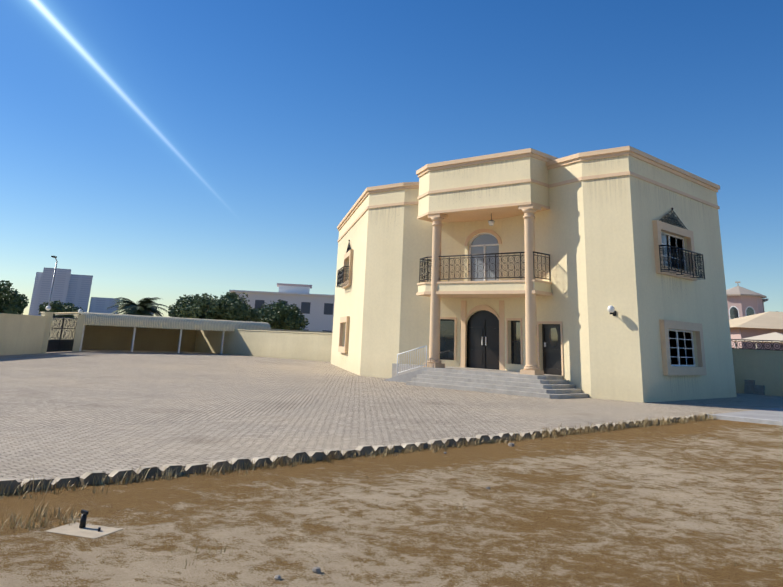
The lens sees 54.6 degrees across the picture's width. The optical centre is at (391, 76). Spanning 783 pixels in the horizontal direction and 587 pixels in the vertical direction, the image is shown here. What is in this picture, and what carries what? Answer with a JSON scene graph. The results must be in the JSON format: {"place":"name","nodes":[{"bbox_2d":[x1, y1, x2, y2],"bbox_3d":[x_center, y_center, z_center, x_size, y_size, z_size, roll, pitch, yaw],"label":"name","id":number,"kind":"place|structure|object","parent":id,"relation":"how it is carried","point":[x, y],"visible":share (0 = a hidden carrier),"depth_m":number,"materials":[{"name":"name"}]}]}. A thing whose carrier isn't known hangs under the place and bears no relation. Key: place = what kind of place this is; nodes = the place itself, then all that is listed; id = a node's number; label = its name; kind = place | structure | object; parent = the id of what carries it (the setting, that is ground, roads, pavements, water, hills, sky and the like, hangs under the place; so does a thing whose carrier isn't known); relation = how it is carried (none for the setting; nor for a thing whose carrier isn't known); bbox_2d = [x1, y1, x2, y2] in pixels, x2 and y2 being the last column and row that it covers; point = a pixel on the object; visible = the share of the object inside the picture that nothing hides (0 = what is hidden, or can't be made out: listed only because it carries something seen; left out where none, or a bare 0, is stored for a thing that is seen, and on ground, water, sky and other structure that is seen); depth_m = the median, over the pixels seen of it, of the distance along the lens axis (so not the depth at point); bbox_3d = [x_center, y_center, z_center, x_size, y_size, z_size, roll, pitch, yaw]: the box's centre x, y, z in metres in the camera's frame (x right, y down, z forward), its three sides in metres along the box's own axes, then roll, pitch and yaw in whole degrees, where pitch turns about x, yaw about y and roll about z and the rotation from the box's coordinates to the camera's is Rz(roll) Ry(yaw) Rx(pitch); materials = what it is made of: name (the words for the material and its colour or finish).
{"place":"outdoors","nodes":[
{"label":"outdoors","id":0,"kind":"place"},
{"bbox_2d":[229,283,335,331],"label":"white building","id":1,"kind":"structure","parent":0,"point":[317,310],"depth_m":99.52,"materials":[{"name":"white paint"}]},
{"bbox_2d":[0,418,782,586],"bbox_3d":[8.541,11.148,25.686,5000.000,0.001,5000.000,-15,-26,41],"label":"ground","id":2,"kind":"structure","parent":0,"point":[654,512],"depth_m":7.78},
{"bbox_2d":[48,256,57,305],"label":"street lamp","id":3,"kind":"object","parent":2,"relation":"on","point":[55,257],"visible":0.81,"depth_m":61.89,"materials":[{"name":"grey metal"}]},
{"bbox_2d":[41,306,85,353],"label":"gate","id":4,"kind":"structure","parent":2,"relation":"on","point":[61,344],"depth_m":49.08,"materials":[{"name":"black metal"}]},
{"bbox_2d":[44,509,122,538],"bbox_3d":[-2.779,4.058,6.879,0.540,0.175,0.400,-4,-20,17],"label":"standpipe on slab","id":5,"kind":"object","parent":2,"relation":"on","point":[82,528],"visible":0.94,"depth_m":6.86,"materials":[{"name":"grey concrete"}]},
{"bbox_2d":[28,267,152,315],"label":"distant towers","id":6,"kind":"structure","parent":2,"relation":"on","point":[74,289],"depth_m":1308.03,"materials":[{"name":"grey glass"}]},
{"bbox_2d":[107,297,169,316],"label":"palm tree","id":7,"kind":"object","parent":2,"relation":"on","point":[144,306],"visible":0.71,"depth_m":71.90,"materials":[{"name":"green plant"}]},
{"bbox_2d":[168,293,227,319],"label":"tree","id":8,"kind":"object","parent":2,"relation":"on","point":[201,307],"visible":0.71,"depth_m":71.48,"materials":[{"name":"green plant"}]},
{"bbox_2d":[215,292,261,321],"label":"tree","id":9,"kind":"object","parent":2,"relation":"on","point":[236,308],"visible":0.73,"depth_m":72.93,"materials":[{"name":"green plant"}]},
{"bbox_2d":[249,299,309,330],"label":"tree","id":10,"kind":"object","parent":2,"relation":"on","point":[282,315],"visible":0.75,"depth_m":78.95,"materials":[{"name":"green plant"}]},
{"bbox_2d":[0,413,707,493],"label":"kerb","id":11,"kind":"structure","parent":2,"relation":"on","point":[87,477],"depth_m":10.56,"materials":[{"name":"grey concrete"}]},
{"bbox_2d":[0,412,775,586],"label":"dry grass","id":12,"kind":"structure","parent":2,"relation":"on","point":[547,434],"depth_m":10.52,"materials":[{"name":"brown plant"}]},
{"bbox_2d":[0,313,782,395],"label":"boundary wall","id":13,"kind":"structure","parent":2,"relation":"on","point":[21,334],"depth_m":52.78,"materials":[{"name":"beige paint"}]},
{"bbox_2d":[82,325,196,351],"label":"carport back wall","id":14,"kind":"structure","parent":13,"relation":"attached to","point":[100,337],"depth_m":60.72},
{"bbox_2d":[731,339,782,350],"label":"ornamental fence","id":15,"kind":"object","parent":13,"relation":"on","point":[772,346],"visible":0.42,"depth_m":35.16,"materials":[{"name":"black metal"}]},
{"bbox_2d":[274,443,514,579],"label":"stones","id":16,"kind":"object","parent":2,"relation":"on","point":[314,570],"visible":0.88,"depth_m":5.93,"materials":[{"name":"stone"}]},
{"bbox_2d":[337,146,719,375],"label":"house trim","id":17,"kind":"structure","parent":2,"relation":"on","point":[502,211],"depth_m":31.40,"materials":[{"name":"beige paint"}]},
{"bbox_2d":[488,213,494,225],"bbox_3d":[4.282,6.151,32.510,0.320,0.520,0.304,-15,-26,41],"label":"hanging lantern","id":18,"kind":"object","parent":17,"relation":"hanging from","point":[491,222],"visible":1,"depth_m":32.38,"materials":[{"name":"white glass"}]},
{"bbox_2d":[726,281,777,318],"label":"domed tower","id":19,"kind":"structure","parent":2,"relation":"on","point":[742,302],"depth_m":68.78,"materials":[{"name":"pink paint"}]},
{"bbox_2d":[733,332,782,348],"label":"roof","id":20,"kind":"structure","parent":2,"relation":"on","point":[774,336],"depth_m":43.54,"materials":[{"name":"beige fabric"}]},
{"bbox_2d":[0,349,782,482],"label":"paving","id":21,"kind":"structure","parent":0,"point":[77,415],"depth_m":18.34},
{"bbox_2d":[0,280,28,314],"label":"tree","id":22,"kind":"object","parent":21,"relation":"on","point":[13,302],"visible":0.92,"depth_m":65.31,"materials":[{"name":"green plant"}]},
{"bbox_2d":[38,300,83,317],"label":"tree","id":23,"kind":"object","parent":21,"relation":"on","point":[57,306],"visible":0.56,"depth_m":76.67,"materials":[{"name":"green plant"}]},
{"bbox_2d":[54,312,270,353],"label":"carport","id":24,"kind":"object","parent":21,"relation":"on","point":[116,320],"visible":0.83,"depth_m":57.07,"materials":[{"name":"white paint"}]},
{"bbox_2d":[384,363,587,398],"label":"house steps","id":25,"kind":"structure","parent":21,"relation":"on","point":[550,386],"depth_m":28.33,"materials":[{"name":"grey stone"}]},
{"bbox_2d":[396,345,426,375],"bbox_3d":[0.846,11.930,31.753,1.642,1.312,0.050,-15,-26,41],"label":"ramp handrail","id":26,"kind":"object","parent":25,"relation":"on","point":[410,359],"visible":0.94,"depth_m":31.77,"materials":[{"name":"silver metal"}]},
{"bbox_2d":[423,204,543,374],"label":"columns","id":27,"kind":"structure","parent":25,"relation":"on","point":[531,367],"depth_m":30.09,"materials":[{"name":"beige stone"}]},
{"bbox_2d":[744,380,764,394],"bbox_3d":[16.564,14.210,34.633,0.850,0.594,0.208,-15,-26,41],"label":"block stack","id":28,"kind":"object","parent":21,"relation":"on","point":[750,387],"visible":1,"depth_m":34.59,"materials":[{"name":"grey concrete"}]},
{"bbox_2d":[0,0,782,316],"label":"sky","id":29,"kind":"structure","parent":0,"point":[167,150],"materials":[{"name":"blue"}]},
{"bbox_2d":[344,161,711,395],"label":"house stains","id":30,"kind":"object","parent":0,"point":[598,201],"visible":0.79,"depth_m":31.25,"materials":[{"name":"beige paint"}]},
{"bbox_2d":[331,155,736,402],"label":"house walls","id":31,"kind":"structure","parent":0,"point":[601,252],"depth_m":30.43,"materials":[{"name":"beige paint"}]},
{"bbox_2d":[418,157,550,291],"bbox_3d":[3.981,6.601,32.957,6.600,5.580,2.655,-15,-26,41],"label":"house porch box","id":32,"kind":"object","parent":31,"relation":"attached to","point":[509,170],"visible":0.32,"depth_m":31.65,"materials":[{"name":"beige paint"}]},
{"bbox_2d":[344,232,694,374],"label":"house glazing","id":33,"kind":"structure","parent":31,"relation":"in","point":[482,339],"depth_m":32.71,"materials":[{"name":"black glass"}]},
{"bbox_2d":[337,208,704,287],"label":"house railings","id":34,"kind":"object","parent":31,"relation":"attached to","point":[340,276],"visible":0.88,"depth_m":30.39,"materials":[{"name":"black metal"}]},
{"bbox_2d":[607,305,615,315],"bbox_3d":[7.891,8.388,27.126,0.260,0.350,0.387,-15,-26,41],"label":"wall lamp","id":35,"kind":"object","parent":31,"relation":"attached to","point":[611,309],"visible":1,"depth_m":27.02,"materials":[{"name":"white glass"}]},
{"bbox_2d":[708,407,782,425],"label":"concrete path","id":36,"kind":"structure","parent":0,"point":[773,416],"depth_m":21.70,"materials":[{"name":"grey concrete"}]},
{"bbox_2d":[729,311,782,349],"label":"neighbouring house","id":37,"kind":"structure","parent":0,"point":[756,324],"depth_m":56.07,"materials":[{"name":"beige paint"}]}
]}

